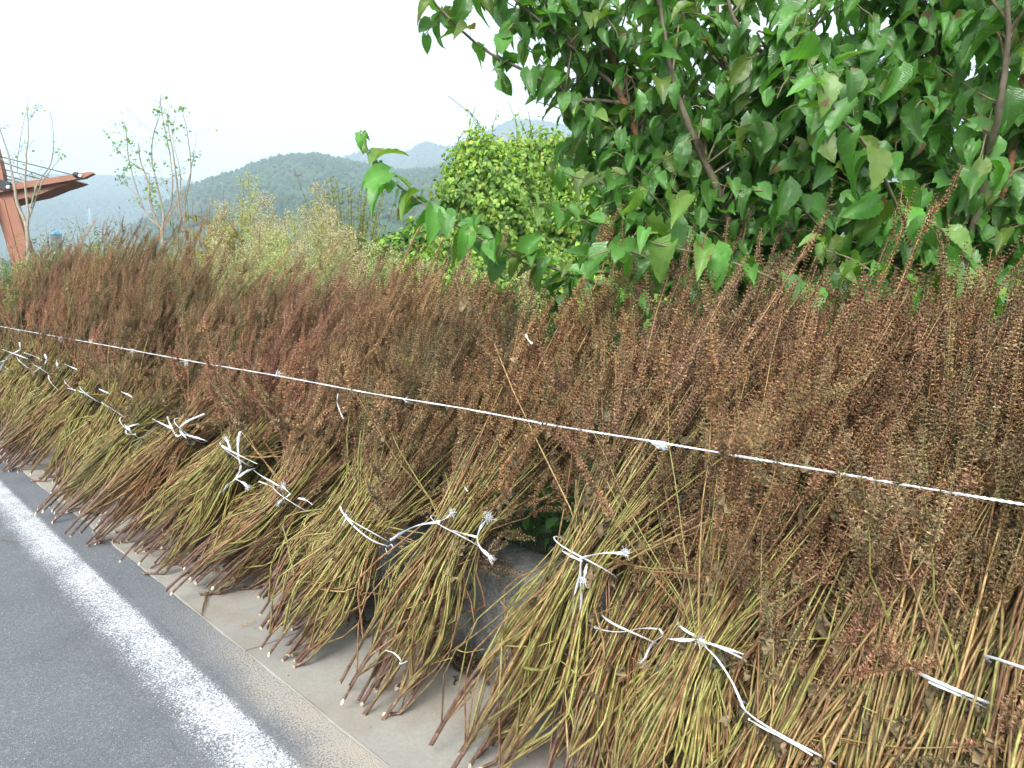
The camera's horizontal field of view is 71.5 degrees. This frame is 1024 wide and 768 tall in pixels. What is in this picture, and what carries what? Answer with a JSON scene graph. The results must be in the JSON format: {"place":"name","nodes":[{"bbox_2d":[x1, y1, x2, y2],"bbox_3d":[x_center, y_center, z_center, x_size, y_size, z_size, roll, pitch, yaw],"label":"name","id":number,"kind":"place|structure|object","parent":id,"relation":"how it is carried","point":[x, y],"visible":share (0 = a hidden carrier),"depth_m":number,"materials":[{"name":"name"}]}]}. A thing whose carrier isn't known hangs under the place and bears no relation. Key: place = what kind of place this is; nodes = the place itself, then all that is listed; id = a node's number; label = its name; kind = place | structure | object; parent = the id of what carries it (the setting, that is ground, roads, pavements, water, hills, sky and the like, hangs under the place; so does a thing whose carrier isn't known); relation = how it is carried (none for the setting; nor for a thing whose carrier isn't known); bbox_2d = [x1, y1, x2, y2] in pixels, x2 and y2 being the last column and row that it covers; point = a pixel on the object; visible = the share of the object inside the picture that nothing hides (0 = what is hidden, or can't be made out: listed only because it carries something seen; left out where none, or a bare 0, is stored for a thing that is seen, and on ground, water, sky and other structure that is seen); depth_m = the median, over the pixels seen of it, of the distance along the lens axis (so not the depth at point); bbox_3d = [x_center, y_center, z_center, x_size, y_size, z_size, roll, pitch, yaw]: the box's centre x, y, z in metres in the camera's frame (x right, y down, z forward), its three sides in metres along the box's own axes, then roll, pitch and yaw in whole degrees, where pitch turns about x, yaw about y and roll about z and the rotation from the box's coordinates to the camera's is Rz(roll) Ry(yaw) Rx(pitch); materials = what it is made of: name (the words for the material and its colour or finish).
{"place":"outdoors","nodes":[
{"label":"outdoors","id":0,"kind":"place"},
{"bbox_2d":[0,173,200,260],"bbox_3d":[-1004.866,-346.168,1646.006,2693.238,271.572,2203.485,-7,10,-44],"label":"hill","id":1,"kind":"structure","parent":0,"point":[103,196],"depth_m":1198.86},
{"bbox_2d":[0,456,388,767],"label":"road","id":2,"kind":"structure","parent":0,"point":[94,701],"depth_m":2.72,"materials":[{"name":"grey asphalt"}]},
{"bbox_2d":[0,258,28,296],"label":"perilla sheaf","id":3,"kind":"object","parent":2,"relation":"on","point":[4,284],"visible":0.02,"depth_m":9.50,"materials":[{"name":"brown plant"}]},
{"bbox_2d":[0,217,100,375],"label":"perilla sheaf","id":4,"kind":"object","parent":2,"relation":"on","point":[50,271],"visible":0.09,"depth_m":7.77,"materials":[{"name":"brown plant"}]},
{"bbox_2d":[0,476,314,767],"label":"road line","id":5,"kind":"object","parent":2,"relation":"on","point":[119,629],"depth_m":2.91,"materials":[{"name":"white paint"}]},
{"bbox_2d":[2,455,391,767],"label":"kerb lip","id":6,"kind":"object","parent":2,"relation":"on","point":[331,721],"visible":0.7,"depth_m":2.87,"materials":[{"name":"grey concrete"}]},
{"bbox_2d":[0,420,678,767],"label":"gutter","id":7,"kind":"object","parent":2,"relation":"on","point":[401,741],"visible":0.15,"depth_m":2.77,"materials":[{"name":"concrete"}]},
{"bbox_2d":[0,232,49,353],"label":"perilla sheaf","id":8,"kind":"object","parent":7,"relation":"on","point":[7,291],"visible":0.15,"depth_m":8.86,"materials":[{"name":"brown plant"}]},
{"bbox_2d":[0,228,100,413],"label":"perilla sheaf","id":9,"kind":"object","parent":7,"relation":"on","point":[19,325],"visible":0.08,"depth_m":7.60,"materials":[{"name":"brown plant"}]},
{"bbox_2d":[0,236,134,433],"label":"perilla sheaf","id":10,"kind":"object","parent":7,"relation":"on","point":[40,317],"visible":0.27,"depth_m":7.12,"materials":[{"name":"brown plant"}]},
{"bbox_2d":[0,214,149,452],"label":"perilla sheaf","id":11,"kind":"object","parent":7,"relation":"on","point":[31,382],"visible":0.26,"depth_m":6.65,"materials":[{"name":"brown plant"}]},
{"bbox_2d":[0,263,169,471],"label":"perilla sheaf","id":12,"kind":"object","parent":7,"relation":"on","point":[33,425],"visible":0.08,"depth_m":5.88,"materials":[{"name":"brown plant"}]},
{"bbox_2d":[0,196,190,463],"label":"perilla sheaf","id":13,"kind":"object","parent":7,"relation":"on","point":[90,317],"visible":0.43,"depth_m":5.99,"materials":[{"name":"brown plant"}]},
{"bbox_2d":[0,326,1023,505],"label":"long twine","id":14,"kind":"object","parent":13,"relation":"attached to","point":[662,445],"visible":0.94,"depth_m":1.83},
{"bbox_2d":[17,245,228,481],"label":"perilla sheaf","id":15,"kind":"object","parent":7,"relation":"on","point":[90,399],"visible":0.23,"depth_m":5.57,"materials":[{"name":"brown plant"}]},
{"bbox_2d":[50,203,238,501],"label":"perilla sheaf","id":16,"kind":"object","parent":7,"relation":"on","point":[164,331],"visible":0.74,"depth_m":5.14,"materials":[{"name":"brown plant"}]},
{"bbox_2d":[34,232,307,523],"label":"perilla sheaf","id":17,"kind":"object","parent":7,"relation":"on","point":[112,447],"visible":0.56,"depth_m":4.75,"materials":[{"name":"brown plant"}]},
{"bbox_2d":[65,248,347,545],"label":"perilla sheaf","id":18,"kind":"object","parent":7,"relation":"on","point":[151,472],"visible":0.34,"depth_m":4.13,"materials":[{"name":"brown plant"}]},
{"bbox_2d":[201,567,215,615],"bbox_3d":[-1.534,1.026,3.603,0.021,0.029,0.683,-2,8,-17],"label":"joint","id":19,"kind":"object","parent":7,"relation":"on","point":[206,598],"visible":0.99,"depth_m":3.47,"materials":[{"name":"grey concrete"}]},
{"bbox_2d":[79,233,352,524],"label":"perilla sheaf","id":20,"kind":"object","parent":7,"relation":"on","point":[153,437],"visible":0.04,"depth_m":4.75,"materials":[{"name":"brown plant"}]},
{"bbox_2d":[106,261,366,529],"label":"perilla sheaf","id":21,"kind":"object","parent":7,"relation":"on","point":[183,377],"visible":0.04,"depth_m":4.45,"materials":[{"name":"brown plant"}]},
{"bbox_2d":[112,249,392,553],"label":"perilla sheaf","id":22,"kind":"object","parent":7,"relation":"on","point":[154,540],"visible":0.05,"depth_m":4.06,"materials":[{"name":"brown plant"}]},
{"bbox_2d":[119,257,443,574],"bbox_3d":[-1.186,0.153,3.907,1.511,1.718,1.319,5,9,31],"label":"perilla sheaf","id":23,"kind":"object","parent":7,"relation":"on","point":[238,456],"visible":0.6,"depth_m":3.76,"materials":[{"name":"brown plant"}]},
{"bbox_2d":[160,257,465,560],"bbox_3d":[-1.055,0.133,4.063,1.511,1.718,1.319,5,9,34],"label":"perilla sheaf","id":24,"kind":"object","parent":7,"relation":"on","point":[252,477],"visible":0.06,"depth_m":3.94,"materials":[{"name":"brown plant"}]},
{"bbox_2d":[166,225,498,595],"bbox_3d":[-0.889,0.115,3.580,1.415,1.858,1.104,3,8,21],"label":"perilla sheaf","id":25,"kind":"object","parent":7,"relation":"on","point":[299,469],"visible":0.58,"depth_m":3.43,"materials":[{"name":"brown plant"}]},
{"bbox_2d":[179,230,489,570],"bbox_3d":[-0.952,0.081,3.840,1.415,1.858,1.104,3,8,25],"label":"perilla sheaf","id":26,"kind":"object","parent":7,"relation":"on","point":[246,415],"visible":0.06,"depth_m":3.71,"materials":[{"name":"brown plant"}]},
{"bbox_2d":[35,470,679,765],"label":"leaf litter","id":27,"kind":"object","parent":7,"relation":"on","point":[466,661],"visible":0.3,"depth_m":2.88,"materials":[{"name":"brown plant"}]},
{"bbox_2d":[207,237,526,589],"bbox_3d":[-0.735,0.102,3.679,1.415,1.858,1.104,2,8,18],"label":"perilla sheaf","id":28,"kind":"object","parent":7,"relation":"on","point":[232,565],"visible":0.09,"depth_m":3.54,"materials":[{"name":"brown plant"}]},
{"bbox_2d":[257,248,538,630],"bbox_3d":[-0.443,0.163,3.352,1.260,1.832,1.371,6,10,40],"label":"perilla sheaf","id":29,"kind":"object","parent":7,"relation":"on","point":[330,516],"visible":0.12,"depth_m":3.27,"materials":[{"name":"brown plant"}]},
{"bbox_2d":[259,223,566,667],"bbox_3d":[-0.312,0.210,2.991,1.371,1.832,1.260,-7,10,-44],"label":"perilla sheaf","id":30,"kind":"object","parent":7,"relation":"on","point":[426,447],"visible":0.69,"depth_m":2.91,"materials":[{"name":"brown plant"}]},
{"bbox_2d":[66,404,835,767],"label":"retaining wall","id":31,"kind":"structure","parent":7,"relation":"on","point":[522,560],"depth_m":2.92,"materials":[{"name":"concrete"}]},
{"bbox_2d":[0,243,33,335],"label":"airy weed","id":32,"kind":"object","parent":31,"relation":"on","point":[9,281],"visible":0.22,"depth_m":8.57,"materials":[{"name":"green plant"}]},
{"bbox_2d":[0,248,47,339],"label":"sheaf","id":33,"kind":"object","parent":31,"relation":"on","point":[6,300],"visible":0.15,"depth_m":8.56,"materials":[{"name":"plant"}]},
{"bbox_2d":[325,202,686,720],"bbox_3d":[-0.014,0.241,2.687,1.316,1.839,1.055,1,7,6],"label":"perilla sheaf","id":34,"kind":"object","parent":7,"relation":"on","point":[510,451],"visible":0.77,"depth_m":2.56,"materials":[{"name":"brown plant"}]},
{"bbox_2d":[532,181,912,767],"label":"perilla sheaf","id":35,"kind":"object","parent":7,"relation":"on","point":[634,624],"visible":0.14,"depth_m":2.13,"materials":[{"name":"brown plant"}]},
{"bbox_2d":[428,204,1023,767],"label":"perilla sheaf","id":36,"kind":"object","parent":7,"relation":"on","point":[554,620],"visible":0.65,"depth_m":2.15,"materials":[{"name":"brown plant"}]},
{"bbox_2d":[536,163,1023,767],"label":"perilla sheaf","id":37,"kind":"object","parent":7,"relation":"on","point":[694,645],"visible":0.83,"depth_m":1.84,"materials":[{"name":"brown plant"}]},
{"bbox_2d":[650,235,1023,767],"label":"perilla sheaf","id":38,"kind":"object","parent":7,"relation":"on","point":[889,650],"visible":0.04,"depth_m":1.87,"materials":[{"name":"brown plant"}]},
{"bbox_2d":[659,252,1023,767],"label":"perilla sheaf","id":39,"kind":"object","parent":7,"relation":"on","point":[779,737],"visible":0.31,"depth_m":1.69,"materials":[{"name":"brown plant"}]},
{"bbox_2d":[779,216,1023,767],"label":"perilla sheaf","id":40,"kind":"object","parent":7,"relation":"on","point":[869,727],"visible":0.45,"depth_m":1.63,"materials":[{"name":"brown plant"}]},
{"bbox_2d":[830,261,1023,767],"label":"perilla sheaf","id":41,"kind":"object","parent":7,"relation":"on","point":[956,702],"visible":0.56,"depth_m":1.49,"materials":[{"name":"brown plant"}]},
{"bbox_2d":[967,403,1023,767],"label":"perilla sheaf","id":42,"kind":"object","parent":7,"relation":"on","point":[980,757],"visible":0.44,"depth_m":1.35,"materials":[{"name":"brown plant"}]},
{"bbox_2d":[0,151,928,288],"bbox_3d":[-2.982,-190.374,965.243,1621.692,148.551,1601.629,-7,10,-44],"label":"hill","id":43,"kind":"structure","parent":0,"point":[277,172],"depth_m":544.90,"materials":[{"name":"green plant"}]},
{"bbox_2d":[0,0,1018,181],"label":"sky","id":44,"kind":"structure","parent":0,"point":[283,77],"materials":[{"name":"white"}]},
{"bbox_2d":[137,309,1013,679],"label":"field","id":45,"kind":"structure","parent":0,"point":[540,545],"depth_m":3.27,"materials":[{"name":"plant"}]},
{"bbox_2d":[1,234,63,282],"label":"airy weed","id":46,"kind":"object","parent":45,"relation":"on","point":[19,255],"visible":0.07,"depth_m":10.36,"materials":[{"name":"green plant"}]},
{"bbox_2d":[0,99,65,263],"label":"slim sapling","id":47,"kind":"object","parent":45,"relation":"on","point":[26,225],"visible":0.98,"depth_m":10.99,"materials":[{"name":"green plant"}]},
{"bbox_2d":[14,223,75,274],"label":"airy weed","id":48,"kind":"object","parent":45,"relation":"on","point":[53,241],"visible":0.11,"depth_m":10.50,"materials":[{"name":"green plant"}]},
{"bbox_2d":[13,237,77,314],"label":"airy weed","id":49,"kind":"object","parent":45,"relation":"on","point":[37,261],"visible":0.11,"depth_m":8.56,"materials":[{"name":"green plant"}]},
{"bbox_2d":[0,149,95,277],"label":"cable stayed shelter","id":50,"kind":"object","parent":45,"relation":"on","point":[11,223],"visible":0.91,"depth_m":19.94,"materials":[{"name":"red paint"}]},
{"bbox_2d":[17,230,101,268],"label":"airy weed","id":51,"kind":"object","parent":45,"relation":"on","point":[59,245],"visible":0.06,"depth_m":8.92,"materials":[{"name":"green plant"}]},
{"bbox_2d":[29,223,148,268],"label":"airy weed","id":52,"kind":"object","parent":45,"relation":"on","point":[88,248],"visible":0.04,"depth_m":8.55,"materials":[{"name":"green plant"}]},
{"bbox_2d":[61,205,128,270],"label":"airy weed","id":53,"kind":"object","parent":45,"relation":"on","point":[99,238],"visible":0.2,"depth_m":9.99,"materials":[{"name":"green plant"}]},
{"bbox_2d":[103,92,181,262],"bbox_3d":[-6.454,-2.876,12.657,1.085,4.686,1.509,-7,10,-44],"label":"slim sapling","id":54,"kind":"object","parent":45,"relation":"on","point":[160,205],"visible":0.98,"depth_m":12.49,"materials":[{"name":"green plant"}]},
{"bbox_2d":[160,96,217,250],"bbox_3d":[-6.015,-2.934,13.319,0.882,4.636,0.872,-7,10,-44],"label":"slim sapling","id":55,"kind":"object","parent":45,"relation":"on","point":[181,108],"visible":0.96,"depth_m":13.08,"materials":[{"name":"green plant"}]},
{"bbox_2d":[169,200,216,315],"bbox_3d":[-3.191,-0.848,7.223,0.460,2.022,0.398,0,7,3],"label":"drooping weed","id":56,"kind":"object","parent":45,"relation":"on","point":[196,217],"visible":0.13,"depth_m":7.13,"materials":[{"name":"green plant"}]},
{"bbox_2d":[197,244,217,324],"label":"feathery weed","id":57,"kind":"object","parent":45,"relation":"on","point":[204,254],"visible":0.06,"depth_m":6.58,"materials":[{"name":"green plant"}]},
{"bbox_2d":[185,212,232,307],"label":"drooping weed","id":58,"kind":"object","parent":45,"relation":"on","point":[205,245],"visible":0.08,"depth_m":6.77,"materials":[{"name":"green plant"}]},
{"bbox_2d":[189,215,243,289],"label":"drooping weed","id":59,"kind":"object","parent":45,"relation":"on","point":[236,236],"visible":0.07,"depth_m":7.29,"materials":[{"name":"green plant"}]},
{"bbox_2d":[202,209,243,307],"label":"feathery weed","id":60,"kind":"object","parent":45,"relation":"on","point":[211,229],"visible":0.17,"depth_m":6.53,"materials":[{"name":"green plant"}]},
{"bbox_2d":[201,232,245,308],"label":"feathery weed","id":61,"kind":"object","parent":45,"relation":"on","point":[220,259],"visible":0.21,"depth_m":5.87,"materials":[{"name":"green plant"}]},
{"bbox_2d":[206,236,244,308],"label":"feathery weed","id":62,"kind":"object","parent":45,"relation":"on","point":[221,268],"visible":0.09,"depth_m":6.25,"materials":[{"name":"green plant"}]},
{"bbox_2d":[204,184,249,296],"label":"drooping weed","id":63,"kind":"object","parent":45,"relation":"on","point":[232,226],"visible":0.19,"depth_m":6.91,"materials":[{"name":"green plant"}]},
{"bbox_2d":[210,197,254,281],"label":"feathery weed","id":64,"kind":"object","parent":45,"relation":"on","point":[223,204],"visible":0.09,"depth_m":7.34,"materials":[{"name":"green plant"}]},
{"bbox_2d":[230,243,259,297],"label":"feathery weed","id":65,"kind":"object","parent":45,"relation":"on","point":[244,258],"visible":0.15,"depth_m":6.25,"materials":[{"name":"green plant"}]},
{"bbox_2d":[210,168,286,292],"bbox_3d":[-2.365,-0.784,6.589,0.687,2.356,0.677,0,7,2],"label":"feathery weed","id":66,"kind":"object","parent":45,"relation":"on","point":[250,213],"visible":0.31,"depth_m":6.51,"materials":[{"name":"green plant"}]},
{"bbox_2d":[234,220,274,295],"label":"feathery weed","id":67,"kind":"object","parent":45,"relation":"on","point":[259,241],"visible":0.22,"depth_m":5.85,"materials":[{"name":"green plant"}]},
{"bbox_2d":[238,205,279,280],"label":"feathery weed","id":68,"kind":"object","parent":45,"relation":"on","point":[255,221],"visible":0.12,"depth_m":6.82,"materials":[{"name":"green plant"}]},
{"bbox_2d":[249,219,272,279],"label":"feathery weed","id":69,"kind":"object","parent":45,"relation":"on","point":[262,235],"visible":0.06,"depth_m":7.66,"materials":[{"name":"green plant"}]},
{"bbox_2d":[235,188,293,282],"bbox_3d":[-2.161,-0.679,6.474,0.627,2.143,0.468,-1,7,-9],"label":"feathery weed","id":70,"kind":"object","parent":45,"relation":"on","point":[265,215],"visible":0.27,"depth_m":6.32,"materials":[{"name":"green plant"}]},
{"bbox_2d":[257,243,283,306],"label":"feathery weed","id":71,"kind":"object","parent":45,"relation":"on","point":[274,260],"visible":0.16,"depth_m":5.57,"materials":[{"name":"green plant"}]},
{"bbox_2d":[260,223,301,287],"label":"feathery weed","id":72,"kind":"object","parent":45,"relation":"on","point":[277,238],"visible":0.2,"depth_m":5.85,"materials":[{"name":"green plant"}]},
{"bbox_2d":[271,207,304,283],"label":"feathery weed","id":73,"kind":"object","parent":45,"relation":"on","point":[285,228],"visible":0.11,"depth_m":7.21,"materials":[{"name":"green plant"}]},
{"bbox_2d":[278,208,319,302],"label":"feathery weed","id":74,"kind":"object","parent":45,"relation":"on","point":[294,226],"visible":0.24,"depth_m":6.16,"materials":[{"name":"green plant"}]},
{"bbox_2d":[286,238,323,320],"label":"feathery weed","id":75,"kind":"object","parent":45,"relation":"on","point":[299,255],"visible":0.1,"depth_m":5.57,"materials":[{"name":"green plant"}]},
{"bbox_2d":[290,204,327,278],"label":"feathery weed","id":76,"kind":"object","parent":45,"relation":"on","point":[306,222],"visible":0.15,"depth_m":7.53,"materials":[{"name":"green plant"}]},
{"bbox_2d":[305,215,329,299],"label":"feathery weed","id":77,"kind":"object","parent":45,"relation":"on","point":[312,247],"visible":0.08,"depth_m":6.85,"materials":[{"name":"green plant"}]},
{"bbox_2d":[299,176,352,301],"bbox_3d":[-1.767,-0.782,6.820,0.730,2.342,0.679,-7,10,-44],"label":"feathery weed","id":78,"kind":"object","parent":45,"relation":"on","point":[316,212],"visible":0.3,"depth_m":6.68,"materials":[{"name":"green plant"}]},
{"bbox_2d":[307,227,349,311],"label":"feathery weed","id":79,"kind":"object","parent":45,"relation":"on","point":[336,252],"visible":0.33,"depth_m":5.96,"materials":[{"name":"green plant"}]},
{"bbox_2d":[309,200,355,302],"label":"feathery weed","id":80,"kind":"object","parent":45,"relation":"on","point":[329,216],"visible":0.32,"depth_m":6.54,"materials":[{"name":"green plant"}]},
{"bbox_2d":[311,212,359,300],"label":"feathery weed","id":81,"kind":"object","parent":45,"relation":"on","point":[333,243],"visible":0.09,"depth_m":7.44,"materials":[{"name":"green plant"}]},
{"bbox_2d":[338,224,367,309],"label":"feathery weed","id":82,"kind":"object","parent":45,"relation":"on","point":[352,242],"visible":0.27,"depth_m":6.54,"materials":[{"name":"green plant"}]},
{"bbox_2d":[337,243,376,303],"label":"feathery weed","id":83,"kind":"object","parent":45,"relation":"on","point":[358,262],"visible":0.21,"depth_m":5.88,"materials":[{"name":"green plant"}]},
{"bbox_2d":[294,169,423,298],"bbox_3d":[-2.252,-1.695,10.544,1.895,2.854,1.331,-2,8,-14],"label":"willow shrub","id":84,"kind":"object","parent":45,"relation":"on","point":[362,240],"visible":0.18,"depth_m":10.49,"materials":[{"name":"green plant"}]},
{"bbox_2d":[354,237,387,298],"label":"feathery weed","id":85,"kind":"object","parent":45,"relation":"on","point":[371,262],"visible":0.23,"depth_m":6.35,"materials":[{"name":"green plant"}]},
{"bbox_2d":[378,245,411,288],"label":"feathery weed","id":86,"kind":"object","parent":45,"relation":"on","point":[392,256],"visible":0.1,"depth_m":6.75,"materials":[{"name":"green plant"}]},
{"bbox_2d":[380,252,411,290],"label":"feathery weed","id":87,"kind":"object","parent":45,"relation":"on","point":[389,264],"visible":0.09,"depth_m":6.58,"materials":[{"name":"green plant"}]},
{"bbox_2d":[368,214,442,312],"bbox_3d":[-1.214,-1.079,8.781,1.274,2.137,1.494,-7,10,-44],"label":"green shrub","id":88,"kind":"object","parent":45,"relation":"on","point":[399,239],"visible":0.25,"depth_m":8.75,"materials":[{"name":"green plant"}]},
{"bbox_2d":[407,257,433,308],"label":"feathery weed","id":89,"kind":"object","parent":45,"relation":"on","point":[422,272],"visible":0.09,"depth_m":6.39,"materials":[{"name":"green plant"}]},
{"bbox_2d":[423,260,448,311],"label":"feathery weed","id":90,"kind":"object","parent":45,"relation":"on","point":[432,270],"visible":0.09,"depth_m":6.37,"materials":[{"name":"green plant"}]},
{"bbox_2d":[449,253,480,314],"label":"feathery weed","id":91,"kind":"object","parent":45,"relation":"on","point":[470,269],"visible":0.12,"depth_m":6.60,"materials":[{"name":"green plant"}]},
{"bbox_2d":[401,96,617,337],"bbox_3d":[0.247,-1.577,8.095,2.992,3.304,2.296,-1,7,-5],"label":"vine covered bush","id":92,"kind":"object","parent":45,"relation":"on","point":[492,184],"visible":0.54,"depth_m":7.71,"materials":[{"name":"green plant"}]},
{"bbox_2d":[511,268,552,349],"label":"feathery weed","id":93,"kind":"object","parent":45,"relation":"on","point":[526,280],"visible":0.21,"depth_m":6.00,"materials":[{"name":"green plant"}]},
{"bbox_2d":[219,306,992,573],"bbox_3d":[0.254,-0.390,7.998,7.570,1.059,17.173,-7,10,-44],"label":"ground cover","id":94,"kind":"object","parent":45,"relation":"on","point":[549,523],"visible":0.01,"depth_m":3.23,"materials":[{"name":"green plant"}]},
{"bbox_2d":[354,0,869,356],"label":"mulberry tree","id":95,"kind":"object","parent":45,"relation":"on","point":[658,140],"visible":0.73,"depth_m":2.94,"materials":[{"name":"green plant"}]},
{"bbox_2d":[556,168,1023,338],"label":"vine covered bush","id":96,"kind":"object","parent":45,"relation":"on","point":[1010,268],"visible":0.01,"depth_m":6.74,"materials":[{"name":"green plant"}]},
{"bbox_2d":[637,0,1023,351],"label":"mulberry tree","id":97,"kind":"object","parent":45,"relation":"on","point":[906,104],"visible":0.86,"depth_m":2.54,"materials":[{"name":"green plant"}]},
{"bbox_2d":[342,119,951,181],"bbox_3d":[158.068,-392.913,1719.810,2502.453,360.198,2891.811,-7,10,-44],"label":"hill","id":98,"kind":"structure","parent":0,"point":[425,154],"depth_m":1388.73,"materials":[{"name":"plant"}]},
{"label":"ground","id":99,"kind":"structure","parent":0,"visible":0},
{"bbox_2d":[50,231,62,266],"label":"blue roofed shed","id":100,"kind":"structure","parent":99,"relation":"on","point":[58,234],"depth_m":89.46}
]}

